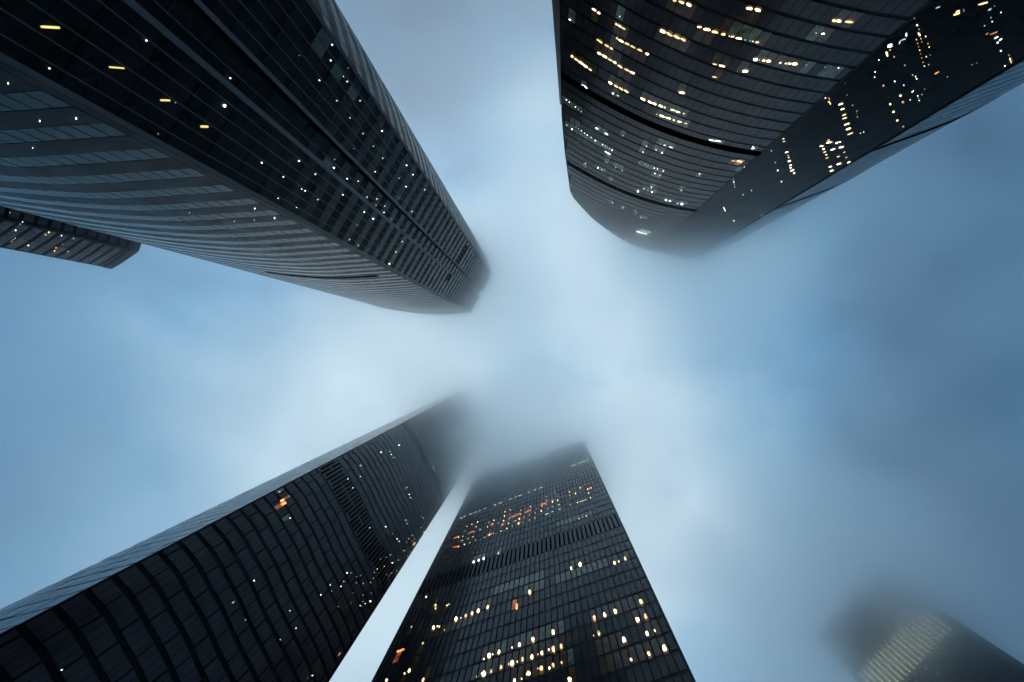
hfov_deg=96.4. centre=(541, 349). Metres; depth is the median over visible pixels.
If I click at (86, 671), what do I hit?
window
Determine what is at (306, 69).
window
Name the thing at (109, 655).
window
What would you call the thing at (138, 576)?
window
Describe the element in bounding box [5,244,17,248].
window
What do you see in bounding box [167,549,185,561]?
window
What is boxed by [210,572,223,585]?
window
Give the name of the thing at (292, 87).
window
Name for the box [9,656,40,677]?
window
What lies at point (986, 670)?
window
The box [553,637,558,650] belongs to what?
window
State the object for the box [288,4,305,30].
window
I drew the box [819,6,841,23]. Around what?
window
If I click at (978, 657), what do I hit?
window
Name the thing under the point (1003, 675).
window
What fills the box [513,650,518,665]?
window
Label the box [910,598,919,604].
window
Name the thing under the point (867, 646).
window
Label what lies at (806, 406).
sky
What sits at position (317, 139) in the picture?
window
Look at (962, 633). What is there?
window
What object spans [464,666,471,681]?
window
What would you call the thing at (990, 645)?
window
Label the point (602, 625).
window
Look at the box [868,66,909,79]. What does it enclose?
window
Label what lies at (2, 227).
window
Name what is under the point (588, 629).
window
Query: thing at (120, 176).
window
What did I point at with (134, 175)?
window
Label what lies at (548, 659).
window
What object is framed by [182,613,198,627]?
window
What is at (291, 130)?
window
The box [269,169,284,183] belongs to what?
window
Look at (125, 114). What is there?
window
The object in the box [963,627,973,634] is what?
window
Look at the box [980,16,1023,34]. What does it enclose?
window
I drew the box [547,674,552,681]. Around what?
window
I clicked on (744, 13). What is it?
window
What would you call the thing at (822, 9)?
window
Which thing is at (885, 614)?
window
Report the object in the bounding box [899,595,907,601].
window
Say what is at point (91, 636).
window
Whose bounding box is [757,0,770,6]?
window
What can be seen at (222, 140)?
window
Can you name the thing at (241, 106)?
window
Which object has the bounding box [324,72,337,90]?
window
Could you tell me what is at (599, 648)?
window
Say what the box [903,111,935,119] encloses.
window
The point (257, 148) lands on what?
window
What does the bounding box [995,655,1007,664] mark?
window
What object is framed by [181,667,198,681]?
window
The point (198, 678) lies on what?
window
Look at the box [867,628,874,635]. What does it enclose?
window
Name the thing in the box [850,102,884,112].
window
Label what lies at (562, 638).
window
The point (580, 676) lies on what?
window
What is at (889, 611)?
window
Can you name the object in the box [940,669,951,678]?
window
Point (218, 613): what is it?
window
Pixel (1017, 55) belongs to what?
window
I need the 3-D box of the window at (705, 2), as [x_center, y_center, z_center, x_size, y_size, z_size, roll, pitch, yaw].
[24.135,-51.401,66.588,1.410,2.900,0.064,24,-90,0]
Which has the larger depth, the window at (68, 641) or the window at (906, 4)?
the window at (906, 4)
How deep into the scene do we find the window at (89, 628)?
55.92 m
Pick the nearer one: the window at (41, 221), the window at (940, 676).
the window at (41, 221)
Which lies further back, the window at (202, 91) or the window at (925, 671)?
the window at (925, 671)
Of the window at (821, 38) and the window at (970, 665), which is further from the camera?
the window at (970, 665)
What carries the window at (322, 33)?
in the skyscraper at (276, 139)
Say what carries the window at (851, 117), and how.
in the skyscraper at (693, 128)
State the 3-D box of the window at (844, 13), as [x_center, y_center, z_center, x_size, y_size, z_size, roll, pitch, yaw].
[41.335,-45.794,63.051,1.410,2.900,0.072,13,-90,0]
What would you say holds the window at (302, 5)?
in the skyscraper at (276, 139)
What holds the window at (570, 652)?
in the skyscraper at (536, 572)
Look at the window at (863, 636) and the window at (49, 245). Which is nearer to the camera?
the window at (49, 245)
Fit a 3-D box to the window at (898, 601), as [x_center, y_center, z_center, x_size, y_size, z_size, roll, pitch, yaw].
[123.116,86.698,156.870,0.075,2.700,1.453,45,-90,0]
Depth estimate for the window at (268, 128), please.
49.31 m
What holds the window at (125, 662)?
in the skyscraper at (290, 575)
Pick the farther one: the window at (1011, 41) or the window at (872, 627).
the window at (872, 627)
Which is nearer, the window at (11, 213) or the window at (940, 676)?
the window at (11, 213)
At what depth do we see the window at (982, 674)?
124.36 m
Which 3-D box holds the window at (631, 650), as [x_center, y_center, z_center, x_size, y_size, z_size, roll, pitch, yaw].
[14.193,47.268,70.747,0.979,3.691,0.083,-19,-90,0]
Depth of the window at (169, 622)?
63.26 m
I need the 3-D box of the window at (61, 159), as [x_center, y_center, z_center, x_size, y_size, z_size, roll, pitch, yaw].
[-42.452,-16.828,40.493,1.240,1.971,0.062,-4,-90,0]
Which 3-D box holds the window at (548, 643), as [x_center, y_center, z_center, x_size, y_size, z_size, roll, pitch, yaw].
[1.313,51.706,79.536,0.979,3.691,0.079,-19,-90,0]
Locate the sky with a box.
[0,0,1023,681]
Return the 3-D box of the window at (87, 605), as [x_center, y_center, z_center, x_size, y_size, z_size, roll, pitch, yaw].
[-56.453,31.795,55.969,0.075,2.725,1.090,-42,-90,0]
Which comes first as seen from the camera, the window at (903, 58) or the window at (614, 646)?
the window at (903, 58)
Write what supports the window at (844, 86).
in the skyscraper at (693, 128)
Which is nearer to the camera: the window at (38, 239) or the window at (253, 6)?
the window at (253, 6)
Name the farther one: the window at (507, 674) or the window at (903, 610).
the window at (903, 610)
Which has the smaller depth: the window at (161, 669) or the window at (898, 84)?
the window at (161, 669)
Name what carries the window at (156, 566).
in the skyscraper at (290, 575)
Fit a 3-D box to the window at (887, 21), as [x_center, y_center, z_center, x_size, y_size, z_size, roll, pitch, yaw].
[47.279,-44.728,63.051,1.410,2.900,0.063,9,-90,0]
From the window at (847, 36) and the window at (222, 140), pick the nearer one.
the window at (222, 140)
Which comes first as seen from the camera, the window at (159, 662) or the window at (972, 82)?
the window at (159, 662)
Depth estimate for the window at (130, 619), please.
59.58 m
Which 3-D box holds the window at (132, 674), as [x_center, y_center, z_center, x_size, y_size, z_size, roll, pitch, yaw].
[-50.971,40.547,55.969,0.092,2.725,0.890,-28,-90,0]
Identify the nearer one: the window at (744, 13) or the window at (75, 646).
the window at (75, 646)
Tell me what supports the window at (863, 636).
in the skyscraper at (879, 626)
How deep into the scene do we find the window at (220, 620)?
70.64 m
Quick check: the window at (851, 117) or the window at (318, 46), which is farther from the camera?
the window at (851, 117)
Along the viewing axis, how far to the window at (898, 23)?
62.95 m
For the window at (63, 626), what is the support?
in the skyscraper at (290, 575)
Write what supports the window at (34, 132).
in the skyscraper at (276, 139)
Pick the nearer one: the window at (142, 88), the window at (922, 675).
the window at (142, 88)
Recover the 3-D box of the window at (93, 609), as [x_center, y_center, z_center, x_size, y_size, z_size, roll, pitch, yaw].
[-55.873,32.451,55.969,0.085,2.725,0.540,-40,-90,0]
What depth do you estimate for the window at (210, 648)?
66.93 m
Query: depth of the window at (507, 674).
75.67 m
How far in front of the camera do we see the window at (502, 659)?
79.74 m
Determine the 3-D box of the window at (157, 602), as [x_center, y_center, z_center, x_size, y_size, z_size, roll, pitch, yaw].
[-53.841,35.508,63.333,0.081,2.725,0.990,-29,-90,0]
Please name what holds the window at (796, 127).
in the skyscraper at (693, 128)
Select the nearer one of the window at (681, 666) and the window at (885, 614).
the window at (681, 666)
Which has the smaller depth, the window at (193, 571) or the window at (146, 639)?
the window at (146, 639)
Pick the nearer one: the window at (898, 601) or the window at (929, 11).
the window at (929, 11)
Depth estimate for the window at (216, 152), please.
44.91 m
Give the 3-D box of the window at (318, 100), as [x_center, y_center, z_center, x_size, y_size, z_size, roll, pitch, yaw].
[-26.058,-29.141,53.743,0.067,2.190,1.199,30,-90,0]
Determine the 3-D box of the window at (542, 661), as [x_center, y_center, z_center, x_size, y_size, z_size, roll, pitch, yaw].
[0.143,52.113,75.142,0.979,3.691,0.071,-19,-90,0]
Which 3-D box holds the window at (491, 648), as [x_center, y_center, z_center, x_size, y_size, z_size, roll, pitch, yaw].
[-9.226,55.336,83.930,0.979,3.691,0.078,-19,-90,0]
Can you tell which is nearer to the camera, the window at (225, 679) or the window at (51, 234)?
the window at (225, 679)
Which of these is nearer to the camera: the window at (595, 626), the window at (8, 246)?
the window at (595, 626)
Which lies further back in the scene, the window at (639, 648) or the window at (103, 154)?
the window at (639, 648)
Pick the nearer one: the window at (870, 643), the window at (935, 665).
the window at (935, 665)
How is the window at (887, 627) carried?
in the skyscraper at (879, 626)
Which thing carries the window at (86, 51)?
in the skyscraper at (276, 139)
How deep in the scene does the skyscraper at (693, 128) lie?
87.96 m
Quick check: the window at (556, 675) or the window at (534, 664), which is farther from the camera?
the window at (534, 664)
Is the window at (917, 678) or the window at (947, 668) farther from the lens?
the window at (917, 678)
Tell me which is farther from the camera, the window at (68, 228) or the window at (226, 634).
the window at (68, 228)
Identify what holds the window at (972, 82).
in the skyscraper at (693, 128)
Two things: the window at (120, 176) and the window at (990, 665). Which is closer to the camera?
the window at (120, 176)
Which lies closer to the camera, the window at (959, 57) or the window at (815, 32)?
the window at (815, 32)
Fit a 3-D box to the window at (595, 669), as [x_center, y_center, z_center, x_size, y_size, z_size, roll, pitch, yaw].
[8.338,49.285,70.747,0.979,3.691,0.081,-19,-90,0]
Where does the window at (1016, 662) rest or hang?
in the skyscraper at (879, 626)
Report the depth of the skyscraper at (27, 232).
129.99 m
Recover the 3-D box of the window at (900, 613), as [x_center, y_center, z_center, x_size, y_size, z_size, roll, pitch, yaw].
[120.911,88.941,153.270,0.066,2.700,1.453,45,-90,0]
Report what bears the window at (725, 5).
in the skyscraper at (693, 128)
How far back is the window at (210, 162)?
44.92 m
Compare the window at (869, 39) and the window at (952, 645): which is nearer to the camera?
the window at (869, 39)
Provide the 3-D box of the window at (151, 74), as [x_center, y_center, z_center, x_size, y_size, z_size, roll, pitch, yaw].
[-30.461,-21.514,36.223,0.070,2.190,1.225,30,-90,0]
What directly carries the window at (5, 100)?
in the skyscraper at (276, 139)
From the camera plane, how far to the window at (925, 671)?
135.13 m
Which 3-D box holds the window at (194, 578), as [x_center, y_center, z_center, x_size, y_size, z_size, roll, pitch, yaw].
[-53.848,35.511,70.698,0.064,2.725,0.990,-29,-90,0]
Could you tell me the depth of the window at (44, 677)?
49.37 m
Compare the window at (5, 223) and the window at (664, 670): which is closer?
the window at (664, 670)
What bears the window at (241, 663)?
in the skyscraper at (290, 575)
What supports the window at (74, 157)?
in the skyscraper at (276, 139)
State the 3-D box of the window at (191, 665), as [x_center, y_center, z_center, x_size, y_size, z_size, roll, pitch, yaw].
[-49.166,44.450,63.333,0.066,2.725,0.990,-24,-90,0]
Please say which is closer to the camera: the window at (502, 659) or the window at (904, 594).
the window at (502, 659)
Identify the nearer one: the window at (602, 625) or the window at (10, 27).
the window at (10, 27)
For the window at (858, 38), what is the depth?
66.53 m
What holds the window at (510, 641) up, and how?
in the skyscraper at (536, 572)
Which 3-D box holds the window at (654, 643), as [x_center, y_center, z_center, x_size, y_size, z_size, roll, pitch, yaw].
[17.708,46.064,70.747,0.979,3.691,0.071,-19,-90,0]
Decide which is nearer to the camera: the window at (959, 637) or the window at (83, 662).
the window at (83, 662)
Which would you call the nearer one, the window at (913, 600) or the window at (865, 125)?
the window at (865, 125)
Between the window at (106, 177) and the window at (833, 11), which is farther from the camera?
the window at (833, 11)
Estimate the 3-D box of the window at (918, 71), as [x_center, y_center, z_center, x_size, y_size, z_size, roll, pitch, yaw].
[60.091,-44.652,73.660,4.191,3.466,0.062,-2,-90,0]
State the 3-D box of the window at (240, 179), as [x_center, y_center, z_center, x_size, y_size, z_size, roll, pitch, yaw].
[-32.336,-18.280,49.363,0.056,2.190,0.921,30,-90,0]
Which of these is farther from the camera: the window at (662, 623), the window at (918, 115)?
the window at (918, 115)
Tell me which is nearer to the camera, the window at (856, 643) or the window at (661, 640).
the window at (661, 640)
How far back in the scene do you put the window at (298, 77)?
49.29 m
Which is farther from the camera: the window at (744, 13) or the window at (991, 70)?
the window at (991, 70)
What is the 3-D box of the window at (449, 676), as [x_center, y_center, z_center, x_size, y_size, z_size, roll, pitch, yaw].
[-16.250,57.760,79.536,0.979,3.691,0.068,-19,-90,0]
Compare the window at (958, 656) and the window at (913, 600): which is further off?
the window at (913, 600)
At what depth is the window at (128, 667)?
55.92 m
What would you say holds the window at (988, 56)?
in the skyscraper at (693, 128)
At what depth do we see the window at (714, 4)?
67.19 m
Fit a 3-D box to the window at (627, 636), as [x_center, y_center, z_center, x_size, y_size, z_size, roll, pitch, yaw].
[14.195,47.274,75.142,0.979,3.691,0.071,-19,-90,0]
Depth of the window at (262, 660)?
74.33 m
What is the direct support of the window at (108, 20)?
in the skyscraper at (276, 139)
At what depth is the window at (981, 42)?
66.53 m
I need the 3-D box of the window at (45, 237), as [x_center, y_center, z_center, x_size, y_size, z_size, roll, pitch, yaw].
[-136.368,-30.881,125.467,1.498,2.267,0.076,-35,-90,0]
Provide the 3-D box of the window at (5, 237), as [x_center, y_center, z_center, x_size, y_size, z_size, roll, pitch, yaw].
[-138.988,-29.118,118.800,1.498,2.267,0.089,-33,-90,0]
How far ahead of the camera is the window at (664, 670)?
66.19 m
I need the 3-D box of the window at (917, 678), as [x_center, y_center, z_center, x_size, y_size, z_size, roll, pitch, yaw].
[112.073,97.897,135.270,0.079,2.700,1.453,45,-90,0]
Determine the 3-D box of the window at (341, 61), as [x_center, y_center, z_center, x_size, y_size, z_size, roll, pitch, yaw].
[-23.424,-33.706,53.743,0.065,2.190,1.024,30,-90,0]
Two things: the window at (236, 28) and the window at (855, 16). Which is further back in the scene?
the window at (855, 16)
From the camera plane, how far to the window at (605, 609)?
84.11 m
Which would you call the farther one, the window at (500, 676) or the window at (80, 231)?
the window at (80, 231)
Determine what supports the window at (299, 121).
in the skyscraper at (276, 139)
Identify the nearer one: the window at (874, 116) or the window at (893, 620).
the window at (874, 116)
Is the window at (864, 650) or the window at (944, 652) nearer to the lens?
the window at (944, 652)
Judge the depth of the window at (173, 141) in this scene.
40.53 m
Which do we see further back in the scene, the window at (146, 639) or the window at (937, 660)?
the window at (937, 660)
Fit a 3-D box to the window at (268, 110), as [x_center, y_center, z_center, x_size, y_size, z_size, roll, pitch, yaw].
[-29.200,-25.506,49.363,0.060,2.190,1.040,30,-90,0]
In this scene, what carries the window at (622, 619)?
in the skyscraper at (536, 572)
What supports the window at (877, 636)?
in the skyscraper at (879, 626)
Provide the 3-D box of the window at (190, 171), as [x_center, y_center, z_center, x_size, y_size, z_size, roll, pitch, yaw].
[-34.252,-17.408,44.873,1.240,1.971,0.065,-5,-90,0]
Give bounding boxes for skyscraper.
[0,0,491,313]
[0,206,140,268]
[0,392,484,681]
[371,441,695,681]
[552,0,1023,257]
[814,570,1023,681]
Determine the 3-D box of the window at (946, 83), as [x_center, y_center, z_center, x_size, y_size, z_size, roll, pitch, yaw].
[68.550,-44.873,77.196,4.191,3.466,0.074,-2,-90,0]
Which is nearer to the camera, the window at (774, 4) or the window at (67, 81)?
the window at (67, 81)
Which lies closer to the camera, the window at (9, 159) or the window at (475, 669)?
the window at (9, 159)
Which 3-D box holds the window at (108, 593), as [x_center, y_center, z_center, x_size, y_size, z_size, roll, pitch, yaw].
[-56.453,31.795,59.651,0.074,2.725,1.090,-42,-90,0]
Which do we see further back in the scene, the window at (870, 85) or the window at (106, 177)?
the window at (870, 85)
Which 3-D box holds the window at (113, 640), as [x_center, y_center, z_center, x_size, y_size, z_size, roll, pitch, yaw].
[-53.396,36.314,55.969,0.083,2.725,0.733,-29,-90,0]
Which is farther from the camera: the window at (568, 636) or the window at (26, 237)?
the window at (26, 237)
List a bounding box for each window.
[0,0,48,30]
[0,0,490,312]
[0,9,37,48]
[0,35,27,62]
[0,93,32,110]
[0,129,42,141]
[0,131,24,142]
[0,157,33,166]
[0,159,19,166]
[0,221,13,226]
[0,225,8,229]
[0,235,13,239]
[0,236,131,266]
[0,613,27,627]
[0,629,19,644]
[0,637,27,659]
[0,645,31,665]
[3,92,52,108]
[3,649,36,672]
[5,232,17,236]
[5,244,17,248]
[8,210,19,217]
[9,228,23,233]
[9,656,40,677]
[10,241,23,245]
[12,156,49,166]
[14,663,46,681]
[15,225,27,229]
[15,238,27,242]
[17,128,59,140]
[20,235,32,239]
[23,214,34,221]
[24,90,70,107]
[24,232,37,236]
[24,244,36,248]
[25,610,56,630]
[27,156,64,165]
[29,241,41,245]
[30,228,42,233]
[30,671,50,681]
[32,617,63,637]
[34,238,45,242]
[35,126,76,139]
[38,218,47,225]
[38,235,50,239]
[39,625,65,641]
[42,628,71,648]
[43,155,79,164]
[43,231,55,236]
[47,635,75,656]
[51,222,60,228]
[52,125,92,138]
[52,642,79,663]
[56,234,67,238]
[56,649,83,669]
[58,72,95,100]
[59,153,94,163]
[61,594,87,611]
[61,657,88,679]
[64,225,73,231]
[65,56,104,88]
[65,664,93,681]
[66,600,93,618]
[70,124,109,136]
[72,607,96,622]
[75,39,113,73]
[75,152,109,162]
[75,610,100,626]
[76,228,84,234]
[81,616,105,635]
[82,673,98,681]
[84,22,122,57]
[85,623,109,642]
[87,231,95,237]
[89,122,126,135]
[89,629,113,649]
[91,151,124,161]
[91,579,114,594]
[93,637,116,655]
[94,5,131,41]
[94,174,124,182]
[96,585,120,601]
[97,644,122,665]
[98,234,106,239]
[102,652,126,673]
[104,0,138,25]
[105,595,128,610]
[107,150,140,160]
[107,659,129,677]
[108,173,137,181]
[109,663,132,681]
[110,600,131,617]
[114,606,135,623]
[117,566,138,580]
[118,107,147,129]
[118,612,138,629]
[118,670,136,681]
[122,149,155,159]
[122,172,151,180]
[122,619,143,637]
[123,572,144,586]
[124,92,155,119]
[125,626,147,645]
[130,634,151,652]
[131,581,150,593]
[133,78,163,105]
[135,586,155,601]
[136,171,164,179]
[137,644,157,663]
[139,148,170,158]
[139,592,158,607]
[140,651,160,670]
[141,63,171,91]
[141,554,160,567]
[143,597,162,613]
[144,657,163,676]
[146,560,165,573]
[146,604,164,618]
[147,663,166,681]
[150,48,179,77]
[150,610,169,628]
[154,568,172,581]
[154,618,173,634]
[156,671,169,681]
[158,37,186,63]
[158,573,175,587]
[159,12,186,40]
[161,628,178,643]
[162,579,179,592]
[163,675,171,681]
[164,169,191,177]
[164,634,182,650]
[165,134,189,152]
[165,584,181,597]
[166,0,198,29]
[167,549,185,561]
[167,640,185,657]
[169,590,185,605]
[170,646,188,664]
[171,121,196,143]
[172,597,190,612]
[175,557,191,569]
[176,603,193,618]
[177,661,195,680]
[178,108,203,131]
[179,168,205,176]
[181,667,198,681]
[182,567,197,579]
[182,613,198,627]
[185,572,201,585]
[185,618,201,633]
[186,95,210,119]
[186,539,202,550]
[188,578,204,592]
[188,624,204,639]
[191,629,206,645]
[192,675,201,681]
[193,82,217,106]
[195,590,211,604]
[198,644,213,661]
[200,0,217,11]
[201,72,223,93]
[201,599,216,613]
[201,650,216,666]
[202,50,223,72]
[203,155,222,171]
[204,657,220,676]
[207,610,221,624]
[208,31,234,63]
[208,144,229,163]
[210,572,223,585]
[210,615,224,631]
[214,132,235,151]
[216,629,230,644]
[219,635,233,651]
[220,675,229,681]
[221,120,241,141]
[222,642,236,658]
[228,108,248,129]
[230,20,251,46]
[231,658,244,675]
[234,173,250,186]
[235,99,253,118]
[236,80,254,98]
[237,7,258,34]
[238,162,256,179]
[238,628,251,642]
[239,671,251,681]
[241,63,263,90]
[244,152,261,168]
[245,0,265,22]
[250,141,267,158]
[250,649,262,665]
[253,655,265,671]
[257,130,273,148]
[259,0,272,10]
[259,667,271,681]
[261,53,278,75]
[263,122,278,138]
[263,178,278,192]
[264,104,278,121]
[267,41,285,64]
[268,89,287,112]
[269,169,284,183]
[274,29,292,53]
[274,158,289,173]
[280,149,295,164]
[281,16,299,42]
[286,80,301,99]
[287,125,299,139]
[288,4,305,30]
[291,110,307,131]
[292,69,307,89]
[295,0,311,18]
[298,58,313,79]
[305,47,319,68]
[308,102,320,118]
[310,129,324,147]
[311,36,326,58]
[313,93,326,109]
[318,27,331,47]
[319,82,331,101]
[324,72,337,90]
[327,145,339,161]
[330,62,343,80]
[336,53,347,71]
[341,94,352,110]
[374,443,672,681]
[405,671,413,681]
[416,667,425,681]
[429,663,437,678]
[446,673,452,681]
[452,671,458,681]
[455,654,463,669]
[458,669,465,681]
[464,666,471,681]
[468,650,475,664]
[471,664,478,680]
[474,648,481,662]
[478,662,485,677]
[485,660,491,674]
[488,644,494,656]
[490,675,495,681]
[492,657,498,672]
[497,672,502,681]
[498,655,504,670]
[504,670,509,681]
[505,653,511,668]
[507,637,512,651]
[511,668,516,681]
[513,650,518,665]
[518,665,523,681]
[519,648,524,663]
[525,663,530,679]
[526,646,531,661]
[532,661,537,677]
[533,644,537,658]
[539,641,544,656]
[539,658,544,675]
[546,639,551,654]
[546,656,551,672]
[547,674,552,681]
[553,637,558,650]
[553,653,559,669]
[554,672,560,681]
[559,635,565,648]
[560,0,1023,256]
[560,651,566,667]
[561,669,567,681]
[566,632,571,647]
[567,648,573,664]
[569,666,575,681]
[573,630,578,644]
[574,646,581,662]
[576,664,583,681]
[579,628,585,642]
[581,644,588,659]
[584,662,591,679]
[586,625,592,639]
[588,641,595,657]
[591,659,599,676]
[592,623,598,637]
[595,639,603,654]
[598,656,606,674]
[599,621,606,635]
[602,605,609,616]
[602,636,610,652]
[602,676,608,681]
[605,619,613,632]
[606,654,614,671]
[609,634,617,650]
[610,673,617,681]
[612,617,620,630]
[613,651,622,669]
[616,632,624,647]
[618,671,626,681]
[619,614,627,628]
[621,598,628,611]
[621,649,630,666]
[623,629,632,644]
[625,612,634,625]
[626,668,635,681]
[628,646,637,663]
[630,627,639,642]
[632,610,640,623]
[633,665,644,681]
[635,644,645,661]
[637,625,646,639]
[638,608,645,620]
[641,663,652,681]
[643,641,653,658]
[644,622,654,637]
[645,605,654,618]
[649,660,661,679]
[650,639,661,655]
[651,620,661,634]
[652,603,661,616]
[657,636,669,653]
[657,657,669,676]
[658,617,668,632]
[665,0,677,10]
[665,634,676,650]
[665,655,677,673]
[673,652,685,670]
[674,676,681,681]
[682,673,691,681]
[683,3,696,19]
[699,0,710,5]
[708,0,721,9]
[718,0,733,13]
[727,0,743,17]
[737,3,754,20]
[746,7,763,23]
[756,10,774,27]
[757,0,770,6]
[766,13,784,30]
[768,0,783,9]
[775,17,794,32]
[777,131,804,139]
[778,0,796,12]
[785,20,804,35]
[786,123,814,131]
[788,0,809,15]
[795,22,814,38]
[796,113,826,122]
[797,131,824,138]
[799,0,819,18]
[805,25,825,40]
[806,103,838,113]
[806,122,836,130]
[809,3,830,20]
[815,27,835,42]
[816,113,848,122]
[816,130,845,138]
[817,92,851,103]
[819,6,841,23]
[820,574,1023,677]
[824,30,846,44]
[826,122,857,130]
[828,103,861,112]
[829,80,866,92]
[830,9,852,25]
[835,0,849,4]
[835,32,856,46]
[837,130,865,137]
[838,112,871,121]
[838,657,845,664]
[840,11,863,28]
[840,92,875,102]
[841,654,848,661]
[843,67,882,80]
[845,34,866,48]
[845,650,852,657]
[846,0,862,7]
[848,647,855,654]
[849,121,879,129]
[850,13,874,29]
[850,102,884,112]
[851,644,858,651]
[852,657,859,665]
[853,80,891,91]
[854,35,876,49]
[854,641,861,648]
[855,654,862,661]
[856,129,887,137]
[857,0,876,9]
[857,52,899,67]
[857,638,865,644]
[858,651,865,658]
[859,112,891,121]
[861,15,885,31]
[861,634,868,641]
[861,648,869,654]
[863,91,900,102]
[864,631,871,638]
[865,37,886,51]
[865,644,872,651]
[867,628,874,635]
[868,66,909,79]
[868,120,901,129]
[868,641,875,648]
[869,0,889,11]
[870,625,877,631]
[871,638,879,644]
[872,17,896,33]
[872,609,879,615]
[873,102,907,111]
[873,622,880,628]
[874,36,919,52]
[875,634,882,641]
[877,79,916,91]
[877,129,905,136]
[877,618,884,624]
[878,631,885,638]
[880,0,902,13]
[880,615,887,621]
[881,111,915,120]
[881,628,889,634]
[882,19,906,34]
[883,612,890,618]
[884,52,927,66]
[884,625,892,631]
[886,609,894,615]
[887,90,925,101]
[888,621,895,628]
[889,120,920,128]
[890,605,897,611]
[891,0,916,14]
[891,618,899,624]
[892,18,941,36]
[892,602,900,608]
[893,66,934,79]
[894,615,902,621]
[895,101,931,111]
[895,599,903,605]
[898,611,905,618]
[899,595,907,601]
[901,608,909,614]
[902,0,928,16]
[902,35,949,51]
[902,78,943,90]
[902,592,910,598]
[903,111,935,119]
[904,605,912,611]
[907,601,916,608]
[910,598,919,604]
[911,51,955,65]
[911,90,948,100]
[912,0,963,18]
[914,594,922,601]
[915,676,924,681]
[918,100,953,110]
[919,65,962,78]
[919,672,928,680]
[921,17,972,35]
[922,668,932,677]
[926,665,936,673]
[927,78,967,89]
[929,35,978,51]
[930,661,939,669]
[933,89,971,100]
[933,657,943,665]
[936,673,947,681]
[937,50,984,65]
[937,653,947,661]
[940,649,951,658]
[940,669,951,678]
[943,0,995,17]
[944,645,955,654]
[944,665,954,674]
[945,64,989,77]
[947,661,958,670]
[948,642,958,650]
[951,16,1004,34]
[951,77,991,89]
[951,657,962,666]
[952,638,962,646]
[955,634,966,642]
[955,653,966,662]
[955,674,966,681]
[958,34,1008,50]
[959,631,969,638]
[959,650,970,658]
[959,670,970,679]
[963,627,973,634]
[963,646,973,654]
[963,666,974,675]
[964,49,1012,64]
[966,642,977,650]
[966,662,978,671]
[970,638,981,646]
[970,658,982,667]
[971,64,1012,76]
[974,634,985,642]
[974,654,986,663]
[975,0,1023,16]
[975,675,986,681]
[978,650,990,659]
[979,671,991,681]
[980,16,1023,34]
[982,646,994,655]
[983,667,995,676]
[986,642,998,651]
[987,33,1023,49]
[987,663,999,672]
[991,659,1003,668]
[992,49,1023,63]
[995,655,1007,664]
[996,676,1006,681]
[999,651,1011,660]
[1000,672,1013,681]
[1004,668,1017,678]
[1008,664,1021,674]
[1013,660,1023,669]
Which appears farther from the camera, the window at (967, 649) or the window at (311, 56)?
the window at (967, 649)
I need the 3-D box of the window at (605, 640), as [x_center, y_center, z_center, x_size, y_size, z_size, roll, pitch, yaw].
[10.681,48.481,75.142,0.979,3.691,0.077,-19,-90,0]
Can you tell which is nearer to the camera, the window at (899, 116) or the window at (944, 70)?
the window at (944, 70)
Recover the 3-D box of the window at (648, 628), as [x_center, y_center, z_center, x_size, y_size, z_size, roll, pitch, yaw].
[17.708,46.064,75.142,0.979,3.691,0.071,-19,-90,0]
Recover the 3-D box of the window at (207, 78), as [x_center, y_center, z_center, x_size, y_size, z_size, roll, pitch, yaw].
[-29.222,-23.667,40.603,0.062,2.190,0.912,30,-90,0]
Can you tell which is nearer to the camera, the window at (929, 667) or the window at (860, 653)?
the window at (929, 667)
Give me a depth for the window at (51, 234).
125.51 m
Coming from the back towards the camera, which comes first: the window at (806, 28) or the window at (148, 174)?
the window at (806, 28)
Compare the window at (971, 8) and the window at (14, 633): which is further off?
the window at (971, 8)
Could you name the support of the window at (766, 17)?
in the skyscraper at (693, 128)
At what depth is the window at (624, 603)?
83.84 m
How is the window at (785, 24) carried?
in the skyscraper at (693, 128)
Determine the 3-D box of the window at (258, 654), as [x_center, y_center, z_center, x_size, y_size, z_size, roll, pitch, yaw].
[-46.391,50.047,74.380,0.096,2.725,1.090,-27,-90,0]
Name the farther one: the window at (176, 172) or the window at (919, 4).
the window at (919, 4)
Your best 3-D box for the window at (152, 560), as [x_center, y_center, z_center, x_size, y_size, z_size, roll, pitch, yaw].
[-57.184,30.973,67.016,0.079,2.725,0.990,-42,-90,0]
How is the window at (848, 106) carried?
in the skyscraper at (693, 128)
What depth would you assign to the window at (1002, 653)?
124.48 m
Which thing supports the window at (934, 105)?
in the skyscraper at (693, 128)
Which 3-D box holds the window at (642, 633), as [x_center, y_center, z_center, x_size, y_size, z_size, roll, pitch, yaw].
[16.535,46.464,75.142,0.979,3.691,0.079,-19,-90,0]
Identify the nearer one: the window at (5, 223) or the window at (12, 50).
the window at (12, 50)
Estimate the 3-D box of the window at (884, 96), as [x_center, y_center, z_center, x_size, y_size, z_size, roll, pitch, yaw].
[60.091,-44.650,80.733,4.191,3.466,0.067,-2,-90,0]
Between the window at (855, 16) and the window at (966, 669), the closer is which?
the window at (855, 16)
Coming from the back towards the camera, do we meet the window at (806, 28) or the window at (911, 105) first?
the window at (911, 105)
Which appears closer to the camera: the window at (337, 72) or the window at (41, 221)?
the window at (337, 72)
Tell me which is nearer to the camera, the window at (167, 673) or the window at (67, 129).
the window at (67, 129)
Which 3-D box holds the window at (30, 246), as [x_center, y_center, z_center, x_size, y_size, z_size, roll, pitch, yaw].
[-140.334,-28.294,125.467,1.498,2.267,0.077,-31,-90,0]
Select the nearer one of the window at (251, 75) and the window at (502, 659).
the window at (251, 75)
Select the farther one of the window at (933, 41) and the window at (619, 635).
the window at (619, 635)

